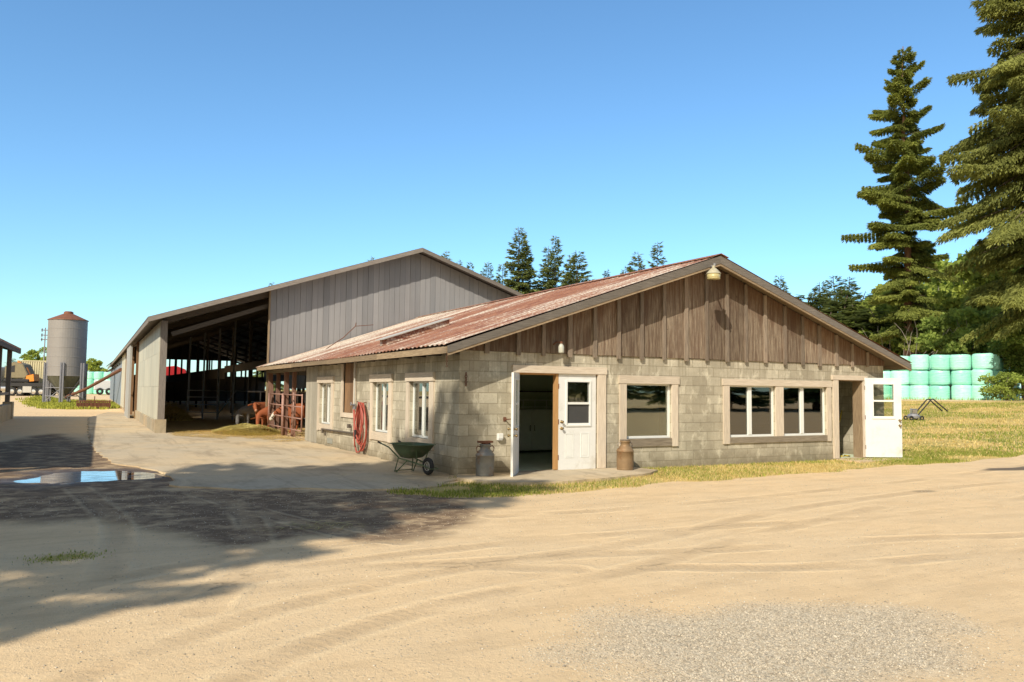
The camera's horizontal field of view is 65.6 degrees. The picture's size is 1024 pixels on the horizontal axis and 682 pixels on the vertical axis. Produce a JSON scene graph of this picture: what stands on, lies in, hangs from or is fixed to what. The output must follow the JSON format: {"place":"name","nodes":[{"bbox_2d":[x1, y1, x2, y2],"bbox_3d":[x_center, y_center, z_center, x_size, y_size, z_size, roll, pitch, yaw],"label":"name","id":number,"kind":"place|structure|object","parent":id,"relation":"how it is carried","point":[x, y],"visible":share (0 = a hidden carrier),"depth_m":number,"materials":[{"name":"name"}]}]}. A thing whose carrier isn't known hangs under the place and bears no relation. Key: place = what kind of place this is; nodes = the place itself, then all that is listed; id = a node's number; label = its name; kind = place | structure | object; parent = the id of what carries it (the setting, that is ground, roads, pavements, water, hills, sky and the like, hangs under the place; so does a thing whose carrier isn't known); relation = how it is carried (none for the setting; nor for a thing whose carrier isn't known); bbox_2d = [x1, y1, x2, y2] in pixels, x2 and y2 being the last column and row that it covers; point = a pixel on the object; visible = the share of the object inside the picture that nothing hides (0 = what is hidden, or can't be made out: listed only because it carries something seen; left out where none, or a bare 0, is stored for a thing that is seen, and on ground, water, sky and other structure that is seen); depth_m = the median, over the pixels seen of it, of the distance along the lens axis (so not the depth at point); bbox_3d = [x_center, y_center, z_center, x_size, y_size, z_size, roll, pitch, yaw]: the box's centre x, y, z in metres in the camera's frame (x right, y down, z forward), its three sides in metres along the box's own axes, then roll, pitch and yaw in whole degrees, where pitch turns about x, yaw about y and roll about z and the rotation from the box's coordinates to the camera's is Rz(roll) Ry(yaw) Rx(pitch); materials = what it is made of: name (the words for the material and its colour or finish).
{"place":"outdoors","nodes":[
{"label":"outdoors","id":0,"kind":"place"},
{"bbox_2d":[86,412,456,490],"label":"concrete pavement","id":1,"kind":"structure","parent":0,"point":[229,462],"depth_m":17.24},
{"bbox_2d":[166,428,302,441],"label":"straw litter","id":2,"kind":"object","parent":1,"relation":"on","point":[212,433],"visible":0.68,"depth_m":26.74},
{"bbox_2d":[248,402,280,426],"bbox_3d":[-9.537,2.898,30.892,0.587,1.048,2.009,-1,-4,21],"label":"cow","id":3,"kind":"object","parent":2,"relation":"on","point":[258,407],"visible":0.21,"depth_m":30.40},
{"bbox_2d":[251,403,299,430],"bbox_3d":[-8.873,2.845,29.860,1.986,1.036,0.574,4,-5,-43],"label":"cow","id":4,"kind":"object","parent":2,"relation":"on","point":[263,412],"visible":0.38,"depth_m":29.44},
{"bbox_2d":[378,440,437,474],"bbox_3d":[-1.947,2.236,15.248,0.630,0.568,1.589,4,-5,-41],"label":"wheelbarrow","id":5,"kind":"object","parent":1,"relation":"on","point":[415,450],"visible":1,"depth_m":14.98,"materials":[{"name":"metal"}]},
{"bbox_2d":[280,428,304,436],"bbox_3d":[-5.090,3.299,28.769,6.107,0.190,5.827,3,-4,-28],"label":"straw bedding","id":6,"kind":"object","parent":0,"point":[302,432],"visible":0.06,"depth_m":28.08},
{"bbox_2d":[269,403,305,432],"bbox_3d":[-7.590,2.753,28.463,2.134,1.066,0.560,1,-4,-10],"label":"cow","id":7,"kind":"object","parent":6,"relation":"on","point":[277,411],"visible":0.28,"depth_m":28.25},
{"bbox_2d":[0,389,1023,681],"bbox_3d":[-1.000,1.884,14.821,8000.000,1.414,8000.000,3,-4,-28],"label":"ground","id":8,"kind":"structure","parent":0,"point":[490,571],"depth_m":7.12,"materials":[{"name":"sand"}]},
{"bbox_2d":[0,338,20,422],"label":"open shed","id":9,"kind":"structure","parent":8,"relation":"on","point":[6,409],"depth_m":38.28,"materials":[{"name":"grey wood"}]},
{"bbox_2d":[0,367,56,395],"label":"flatbed truck","id":10,"kind":"object","parent":8,"relation":"on","point":[24,390],"visible":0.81,"depth_m":90.27,"materials":[{"name":"metal"}]},
{"bbox_2d":[3,361,39,382],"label":"excavator","id":11,"kind":"object","parent":10,"relation":"on","point":[24,372],"visible":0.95,"depth_m":90.70,"materials":[{"name":"metal"}]},
{"bbox_2d":[16,360,45,395],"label":"shipping container","id":12,"kind":"object","parent":8,"relation":"on","point":[37,366],"visible":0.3,"depth_m":94.13,"materials":[{"name":"beige metal"}]},
{"bbox_2d":[19,347,46,360],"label":"leafy tree","id":13,"kind":"object","parent":8,"relation":"on","point":[34,353],"visible":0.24,"depth_m":149.04,"materials":[{"name":"green plant"}]},
{"bbox_2d":[12,550,115,564],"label":"weeds","id":14,"kind":"object","parent":8,"relation":"on","point":[52,559],"visible":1,"depth_m":7.46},
{"bbox_2d":[42,311,88,401],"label":"feed silo","id":15,"kind":"object","parent":8,"relation":"on","point":[65,371],"visible":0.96,"depth_m":76.05,"materials":[{"name":"metal"}]},
{"bbox_2d":[65,368,121,397],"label":"auger tube","id":16,"kind":"object","parent":15,"relation":"attached to","point":[99,381],"visible":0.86,"depth_m":69.59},
{"bbox_2d":[15,395,119,409],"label":"green grass","id":17,"kind":"structure","parent":8,"relation":"on","point":[37,402],"depth_m":67.37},
{"bbox_2d":[76,396,110,407],"bbox_3d":[-31.526,4.579,59.894,2.313,0.850,0.780,3,-4,-28],"label":"rusty trough","id":18,"kind":"object","parent":17,"relation":"on","point":[86,404],"visible":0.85,"depth_m":59.64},
{"bbox_2d":[14,471,164,483],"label":"puddle water","id":19,"kind":"structure","parent":8,"relation":"on","point":[76,476],"depth_m":14.37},
{"bbox_2d":[86,358,107,371],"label":"leafy tree","id":20,"kind":"object","parent":8,"relation":"on","point":[94,365],"visible":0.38,"depth_m":169.36,"materials":[{"name":"green plant"}]},
{"bbox_2d":[94,380,109,394],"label":"farm trailer","id":21,"kind":"object","parent":8,"relation":"on","point":[103,386],"visible":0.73,"depth_m":115.95,"materials":[{"name":"metal"}]},
{"bbox_2d":[133,402,199,420],"bbox_3d":[-17.749,3.602,40.964,3.567,0.942,6.164,3,-4,-28],"label":"hay pile","id":22,"kind":"object","parent":8,"relation":"on","point":[174,413],"visible":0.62,"depth_m":39.90,"materials":[{"name":"plant"}]},
{"bbox_2d":[166,366,185,374],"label":"red machine","id":23,"kind":"object","parent":8,"relation":"on","point":[172,370],"depth_m":106.29,"materials":[{"name":"metal"}]},
{"bbox_2d":[211,423,280,435],"bbox_3d":[-9.479,3.147,28.489,2.489,0.429,4.098,3,-4,-28],"label":"hay pile","id":24,"kind":"object","parent":8,"relation":"on","point":[249,429],"visible":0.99,"depth_m":27.82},
{"bbox_2d":[230,401,274,426],"bbox_3d":[-10.311,2.943,31.855,0.589,1.063,2.037,-3,-5,44],"label":"cow","id":25,"kind":"object","parent":8,"relation":"on","point":[245,411],"visible":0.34,"depth_m":31.46},
{"bbox_2d":[268,367,306,436],"bbox_3d":[-3.790,1.503,29.514,9.245,3.912,5.600,3,-4,-28],"label":"cattle pen","id":26,"kind":"object","parent":8,"relation":"on","point":[278,372],"visible":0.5,"depth_m":27.28,"materials":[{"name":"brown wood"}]},
{"bbox_2d":[268,392,302,434],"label":"steel gate","id":27,"kind":"structure","parent":26,"relation":"attached to","point":[282,405],"depth_m":27.05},
{"bbox_2d":[106,248,523,432],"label":"barn","id":28,"kind":"structure","parent":8,"relation":"on","point":[250,331],"depth_m":33.07,"materials":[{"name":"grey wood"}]},
{"bbox_2d":[127,342,132,417],"bbox_3d":[-20.084,2.069,41.758,0.100,3.980,1.101,3,-4,-28],"label":"sliding door","id":29,"kind":"structure","parent":28,"relation":"in","point":[131,345],"depth_m":41.32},
{"bbox_2d":[187,389,247,416],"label":"feed gate","id":30,"kind":"structure","parent":28,"relation":"attached to","point":[208,397],"depth_m":42.23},
{"bbox_2d":[248,391,305,418],"bbox_3d":[-5.217,2.811,34.817,12.300,1.126,0.060,3,-4,-28],"label":"feed barrier","id":31,"kind":"object","parent":28,"relation":"attached to","point":[290,392],"visible":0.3,"depth_m":32.70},
{"bbox_2d":[289,375,306,388],"bbox_3d":[-9.012,1.662,34.984,1.900,0.940,0.158,3,-4,-28],"label":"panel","id":32,"kind":"object","parent":28,"relation":"hanging from","point":[301,381],"visible":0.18,"depth_m":34.84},
{"bbox_2d":[254,519,396,531],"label":"straw scraps","id":33,"kind":"object","parent":8,"relation":"on","point":[318,524],"visible":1,"depth_m":9.39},
{"bbox_2d":[479,262,496,280],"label":"fir tree","id":34,"kind":"object","parent":8,"relation":"on","point":[486,275],"depth_m":139.57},
{"bbox_2d":[496,264,507,284],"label":"fir tree","id":35,"kind":"object","parent":8,"relation":"on","point":[501,278],"visible":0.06,"depth_m":139.54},
{"bbox_2d":[1,469,1023,681],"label":"loose stones","id":36,"kind":"object","parent":8,"relation":"on","point":[60,670],"visible":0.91,"depth_m":8.27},
{"bbox_2d":[502,227,540,293],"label":"fir tree","id":37,"kind":"object","parent":8,"relation":"on","point":[525,261],"visible":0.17,"depth_m":128.75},
{"bbox_2d":[506,243,542,291],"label":"fir tree","id":38,"kind":"object","parent":8,"relation":"on","point":[530,286],"visible":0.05,"depth_m":130.99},
{"bbox_2d":[533,246,560,289],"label":"fir tree","id":39,"kind":"object","parent":8,"relation":"on","point":[542,266],"visible":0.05,"depth_m":137.29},
{"bbox_2d":[541,235,566,289],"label":"fir tree","id":40,"kind":"object","parent":8,"relation":"on","point":[551,283],"visible":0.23,"depth_m":134.02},
{"bbox_2d":[456,467,657,485],"bbox_3d":[1.103,2.565,14.926,4.350,0.105,1.746,3,-4,-28],"label":"door step","id":41,"kind":"object","parent":8,"relation":"on","point":[561,476],"depth_m":14.61,"materials":[{"name":"concrete"}]},
{"bbox_2d":[476,440,494,475],"bbox_3d":[-0.496,2.159,14.646,0.350,0.635,0.350,0,-4,16],"label":"milk can","id":42,"kind":"object","parent":41,"relation":"on","point":[485,454],"visible":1,"depth_m":14.52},
{"bbox_2d":[616,439,633,469],"bbox_3d":[2.287,2.295,16.073,0.350,0.605,0.350,0,-4,16],"label":"milk can","id":43,"kind":"object","parent":41,"relation":"on","point":[625,455],"visible":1,"depth_m":15.94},
{"bbox_2d":[556,255,582,286],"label":"fir tree","id":44,"kind":"object","parent":8,"relation":"on","point":[566,265],"visible":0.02,"depth_m":134.40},
{"bbox_2d":[560,251,596,286],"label":"fir tree","id":45,"kind":"object","parent":8,"relation":"on","point":[570,281],"visible":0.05,"depth_m":127.43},
{"bbox_2d":[256,253,912,476],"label":"milk house","id":46,"kind":"structure","parent":8,"relation":"on","point":[684,363],"depth_m":17.84,"materials":[{"name":"concrete"}]},
{"bbox_2d":[316,376,334,431],"bbox_3d":[-5.333,1.807,22.892,0.175,1.560,1.670,3,-4,-28],"label":"window","id":47,"kind":"structure","parent":46,"relation":"in","point":[328,381],"depth_m":22.98,"materials":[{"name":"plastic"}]},
{"bbox_2d":[340,362,356,417],"bbox_3d":[-4.295,1.289,20.974,0.090,1.450,1.240,3,-4,-28],"label":"boarded window","id":48,"kind":"structure","parent":46,"relation":"in","point":[348,375],"depth_m":21.14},
{"bbox_2d":[353,401,367,452],"bbox_3d":[-3.803,2.131,19.715,0.250,1.293,1.146,3,-4,-28],"label":"red hose","id":49,"kind":"object","parent":46,"relation":"attached to","point":[359,414],"visible":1,"depth_m":19.50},
{"bbox_2d":[369,374,393,442],"bbox_3d":[-3.038,1.561,18.678,0.175,1.560,1.560,3,-4,-28],"label":"window","id":50,"kind":"structure","parent":46,"relation":"in","point":[384,382],"depth_m":18.73,"materials":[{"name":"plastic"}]},
{"bbox_2d":[405,372,434,449],"bbox_3d":[-1.885,1.438,16.560,0.175,1.560,1.550,3,-4,-28],"label":"window","id":51,"kind":"structure","parent":46,"relation":"in","point":[423,382],"depth_m":16.60,"materials":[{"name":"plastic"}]},
{"bbox_2d":[507,372,519,476],"bbox_3d":[0.061,1.561,14.957,0.190,1.920,0.869,0,-4,8],"label":"door","id":52,"kind":"structure","parent":46,"relation":"in","point":[515,383],"depth_m":14.70,"materials":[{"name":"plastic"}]},
{"bbox_2d":[519,409,552,450],"bbox_3d":[0.559,2.318,20.889,1.850,1.050,0.700,3,-4,-28],"label":"white cabinet","id":53,"kind":"object","parent":46,"relation":"in","point":[535,429],"visible":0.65,"depth_m":20.56,"materials":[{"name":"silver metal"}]},
{"bbox_2d":[558,374,595,469],"bbox_3d":[1.310,1.633,16.113,0.912,1.920,0.129,3,-4,-33],"label":"door","id":54,"kind":"structure","parent":46,"relation":"in","point":[576,420],"depth_m":16.09,"materials":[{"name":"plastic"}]},
{"bbox_2d":[618,375,679,446],"bbox_3d":[2.916,1.503,17.006,1.610,1.510,0.145,3,-4,-28],"label":"window","id":55,"kind":"structure","parent":46,"relation":"in","point":[664,439],"depth_m":17.09,"materials":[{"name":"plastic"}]},
{"bbox_2d":[705,263,720,279],"bbox_3d":[4.292,-1.487,17.393,0.316,0.342,0.852,1,-4,-11],"label":"yard lamp","id":56,"kind":"object","parent":46,"relation":"attached to","point":[713,273],"visible":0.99,"depth_m":17.04,"materials":[{"name":"metal"}]},
{"bbox_2d":[722,379,831,443],"bbox_3d":[6.311,1.662,18.846,3.580,1.470,0.145,3,-4,-28],"label":"window","id":57,"kind":"structure","parent":46,"relation":"in","point":[748,414],"depth_m":18.58,"materials":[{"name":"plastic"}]},
{"bbox_2d":[784,386,824,435],"bbox_3d":[7.056,1.699,19.296,1.500,1.180,0.062,3,-4,-28],"label":"window","id":58,"kind":"structure","parent":46,"relation":"in","point":[804,407],"depth_m":19.30,"materials":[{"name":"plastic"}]},
{"bbox_2d":[864,378,902,456],"bbox_3d":[9.425,1.942,20.190,0.939,2.000,0.129,0,-4,3],"label":"door","id":59,"kind":"structure","parent":46,"relation":"in","point":[883,434],"depth_m":20.16,"materials":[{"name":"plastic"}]},
{"bbox_2d":[625,252,645,271],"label":"fir tree","id":60,"kind":"object","parent":8,"relation":"on","point":[630,268],"visible":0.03,"depth_m":129.48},
{"bbox_2d":[648,242,667,267],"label":"fir tree","id":61,"kind":"object","parent":8,"relation":"on","point":[654,257],"visible":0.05,"depth_m":129.82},
{"bbox_2d":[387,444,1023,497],"bbox_3d":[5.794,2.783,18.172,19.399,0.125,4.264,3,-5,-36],"label":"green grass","id":62,"kind":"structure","parent":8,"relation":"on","point":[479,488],"depth_m":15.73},
{"bbox_2d":[390,445,1020,497],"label":"dry grass","id":63,"kind":"structure","parent":8,"relation":"on","point":[800,468],"depth_m":16.50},
{"bbox_2d":[481,589,1023,681],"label":"gravel stones","id":64,"kind":"object","parent":8,"relation":"on","point":[719,648],"visible":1,"depth_m":5.11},
{"bbox_2d":[772,275,789,293],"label":"fir tree","id":65,"kind":"object","parent":8,"relation":"on","point":[782,284],"visible":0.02,"depth_m":129.60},
{"bbox_2d":[796,294,825,309],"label":"fir tree","id":66,"kind":"object","parent":8,"relation":"on","point":[816,303],"visible":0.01,"depth_m":107.17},
{"bbox_2d":[805,292,829,311],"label":"fir tree","id":67,"kind":"object","parent":8,"relation":"on","point":[823,296],"visible":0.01,"depth_m":111.04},
{"bbox_2d":[810,281,830,310],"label":"fir tree","id":68,"kind":"object","parent":8,"relation":"on","point":[815,288],"visible":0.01,"depth_m":114.85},
{"bbox_2d":[811,276,856,306],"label":"fir tree","id":69,"kind":"object","parent":8,"relation":"on","point":[839,278],"visible":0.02,"depth_m":114.58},
{"bbox_2d":[819,288,859,320],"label":"fir tree","id":70,"kind":"object","parent":8,"relation":"on","point":[844,292],"visible":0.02,"depth_m":105.17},
{"bbox_2d":[819,296,862,317],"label":"fir tree","id":71,"kind":"object","parent":8,"relation":"on","point":[835,308],"depth_m":101.34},
{"bbox_2d":[824,313,861,331],"bbox_3d":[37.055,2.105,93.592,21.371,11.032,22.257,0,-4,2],"label":"fir tree","id":72,"kind":"object","parent":8,"relation":"on","point":[844,318],"depth_m":92.38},
{"bbox_2d":[833,276,862,304],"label":"fir tree","id":73,"kind":"object","parent":8,"relation":"on","point":[852,284],"visible":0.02,"depth_m":111.48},
{"bbox_2d":[831,303,881,330],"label":"fir tree","id":74,"kind":"object","parent":8,"relation":"on","point":[849,314],"visible":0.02,"depth_m":94.14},
{"bbox_2d":[850,297,882,322],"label":"leafy tree","id":75,"kind":"object","parent":8,"relation":"on","point":[867,306],"visible":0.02,"depth_m":99.65,"materials":[{"name":"green plant"}]},
{"bbox_2d":[858,326,914,355],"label":"leafy tree","id":76,"kind":"object","parent":8,"relation":"on","point":[893,343],"visible":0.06,"depth_m":85.75,"materials":[{"name":"green plant"}]},
{"bbox_2d":[884,385,890,398],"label":"wrapped bale","id":77,"kind":"object","parent":8,"relation":"on","point":[886,391],"visible":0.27,"depth_m":65.07},
{"bbox_2d":[847,307,950,395],"bbox_3d":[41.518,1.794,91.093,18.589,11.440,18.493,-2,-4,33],"label":"fir tree","id":78,"kind":"object","parent":8,"relation":"on","point":[864,317],"visible":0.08,"depth_m":90.62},
{"bbox_2d":[890,385,909,398],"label":"wrapped bale","id":79,"kind":"object","parent":8,"relation":"on","point":[905,390],"visible":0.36,"depth_m":64.16},
{"bbox_2d":[890,370,909,384],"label":"wrapped bale","id":80,"kind":"object","parent":79,"relation":"on","point":[903,375],"visible":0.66,"depth_m":64.32},
{"bbox_2d":[840,46,971,355],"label":"fir tree","id":81,"kind":"object","parent":8,"relation":"on","point":[902,209],"visible":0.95,"depth_m":74.87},
{"bbox_2d":[858,280,953,330],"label":"leafy tree","id":82,"kind":"object","parent":8,"relation":"on","point":[923,284],"visible":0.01,"depth_m":94.74,"materials":[{"name":"green plant"}]},
{"bbox_2d":[862,320,956,355],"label":"dead shrub","id":83,"kind":"object","parent":8,"relation":"on","point":[913,341],"visible":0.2,"depth_m":72.86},
{"bbox_2d":[880,285,952,355],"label":"leafy tree","id":84,"kind":"object","parent":8,"relation":"on","point":[942,295],"visible":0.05,"depth_m":85.94,"materials":[{"name":"green plant"}]},
{"bbox_2d":[910,385,929,398],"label":"wrapped bale","id":85,"kind":"object","parent":8,"relation":"on","point":[921,391],"visible":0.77,"depth_m":63.14},
{"bbox_2d":[909,370,928,384],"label":"wrapped bale","id":86,"kind":"object","parent":85,"relation":"on","point":[918,377],"visible":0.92,"depth_m":63.24},
{"bbox_2d":[909,354,929,369],"bbox_3d":[32.737,1.721,63.871,1.457,1.249,1.439,-3,-6,41],"label":"wrapped bale","id":87,"kind":"object","parent":86,"relation":"on","point":[920,361],"visible":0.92,"depth_m":63.28},
{"bbox_2d":[903,399,947,419],"bbox_3d":[19.815,3.280,38.070,1.878,1.042,0.621,1,-4,0],"label":"implement","id":88,"kind":"object","parent":8,"relation":"on","point":[913,414],"visible":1,"depth_m":37.90,"materials":[{"name":"silver metal"}]},
{"bbox_2d":[921,258,952,396],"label":"leafy tree","id":89,"kind":"object","parent":8,"relation":"on","point":[940,264],"visible":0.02,"depth_m":102.40,"materials":[{"name":"green plant"}]},
{"bbox_2d":[930,385,949,399],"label":"wrapped bale","id":90,"kind":"object","parent":8,"relation":"on","point":[939,392],"visible":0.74,"depth_m":62.09},
{"bbox_2d":[929,370,950,384],"bbox_3d":[33.824,2.891,62.844,1.553,1.206,1.440,-3,-6,30],"label":"wrapped bale","id":91,"kind":"object","parent":90,"relation":"on","point":[939,377],"visible":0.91,"depth_m":62.24},
{"bbox_2d":[930,355,950,369],"bbox_3d":[33.886,1.683,62.773,1.495,1.210,1.464,2,-2,-40],"label":"wrapped bale","id":92,"kind":"object","parent":91,"relation":"on","point":[939,362],"visible":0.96,"depth_m":62.16},
{"bbox_2d":[884,401,1023,459],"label":"dry grass","id":93,"kind":"structure","parent":8,"relation":"on","point":[955,422],"depth_m":33.37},
{"bbox_2d":[913,259,996,354],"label":"leafy tree","id":94,"kind":"object","parent":8,"relation":"on","point":[966,279],"visible":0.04,"depth_m":81.32,"materials":[{"name":"green plant"}]},
{"bbox_2d":[951,385,971,399],"bbox_3d":[34.888,4.015,61.592,1.472,1.225,1.474,4,-6,-27],"label":"wrapped bale","id":95,"kind":"object","parent":8,"relation":"on","point":[960,392],"visible":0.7,"depth_m":61.01},
{"bbox_2d":[951,370,971,384],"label":"wrapped bale","id":96,"kind":"object","parent":95,"relation":"on","point":[960,377],"visible":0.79,"depth_m":61.15},
{"bbox_2d":[950,354,971,369],"bbox_3d":[34.832,1.635,61.741,1.564,1.193,1.453,0,-3,-21],"label":"wrapped bale","id":97,"kind":"object","parent":96,"relation":"on","point":[960,361],"visible":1,"depth_m":61.15},
{"bbox_2d":[914,306,1011,354],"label":"leafy tree","id":98,"kind":"object","parent":8,"relation":"on","point":[946,344],"visible":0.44,"depth_m":67.13,"materials":[{"name":"green plant"}]},
{"bbox_2d":[938,297,1007,334],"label":"leafy tree","id":99,"kind":"object","parent":8,"relation":"on","point":[997,310],"visible":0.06,"depth_m":76.85,"materials":[{"name":"green plant"}]},
{"bbox_2d":[934,268,1012,310],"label":"leafy tree","id":100,"kind":"object","parent":8,"relation":"on","point":[953,301],"visible":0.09,"depth_m":80.48,"materials":[{"name":"green plant"}]},
{"bbox_2d":[935,0,1023,348],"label":"fir tree","id":101,"kind":"object","parent":8,"relation":"on","point":[992,159],"visible":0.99,"depth_m":59.10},
{"bbox_2d":[971,385,992,399],"bbox_3d":[35.864,3.952,60.595,1.497,1.244,1.521,0,-2,-30],"label":"wrapped bale","id":102,"kind":"object","parent":8,"relation":"on","point":[975,389],"visible":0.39,"depth_m":60.18},
{"bbox_2d":[971,369,992,384],"bbox_3d":[35.877,2.766,60.662,1.539,1.219,1.445,3,-5,-36],"label":"wrapped bale","id":103,"kind":"object","parent":102,"relation":"on","point":[976,374],"visible":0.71,"depth_m":60.17},
{"bbox_2d":[972,353,994,368],"bbox_3d":[35.994,1.566,60.708,1.459,1.223,1.488,1,-5,-13],"label":"wrapped bale","id":104,"kind":"object","parent":103,"relation":"on","point":[982,360],"visible":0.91,"depth_m":60.13},
{"bbox_2d":[947,245,1021,386],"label":"leafy tree","id":105,"kind":"object","parent":8,"relation":"on","point":[960,256],"visible":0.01,"depth_m":96.84,"materials":[{"name":"green plant"}]},
{"bbox_2d":[977,371,1023,400],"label":"leafy bush","id":106,"kind":"object","parent":8,"relation":"on","point":[1006,383],"visible":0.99,"depth_m":57.31,"materials":[{"name":"green plant"}]},
{"bbox_2d":[986,319,1023,383],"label":"leafy tree","id":107,"kind":"object","parent":8,"relation":"on","point":[1010,349],"visible":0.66,"depth_m":60.93,"materials":[{"name":"green plant"}]},
{"bbox_2d":[0,0,1023,397],"label":"sky","id":108,"kind":"structure","parent":0,"point":[157,156],"materials":[{"name":"blue"}]},
{"bbox_2d":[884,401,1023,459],"bbox_3d":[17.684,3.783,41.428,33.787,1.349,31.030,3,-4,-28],"label":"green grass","id":109,"kind":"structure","parent":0,"point":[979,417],"depth_m":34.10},
{"bbox_2d":[886,396,1021,400],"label":"tall grass","id":110,"kind":"structure","parent":0,"point":[953,399],"depth_m":59.08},
{"bbox_2d":[993,370,999,380],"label":"wrapped bale","id":111,"kind":"object","parent":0,"point":[995,372],"visible":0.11,"depth_m":60.98},
{"bbox_2d":[992,354,999,369],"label":"wrapped bale","id":112,"kind":"object","parent":111,"relation":"on","point":[997,361],"visible":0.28,"depth_m":61.06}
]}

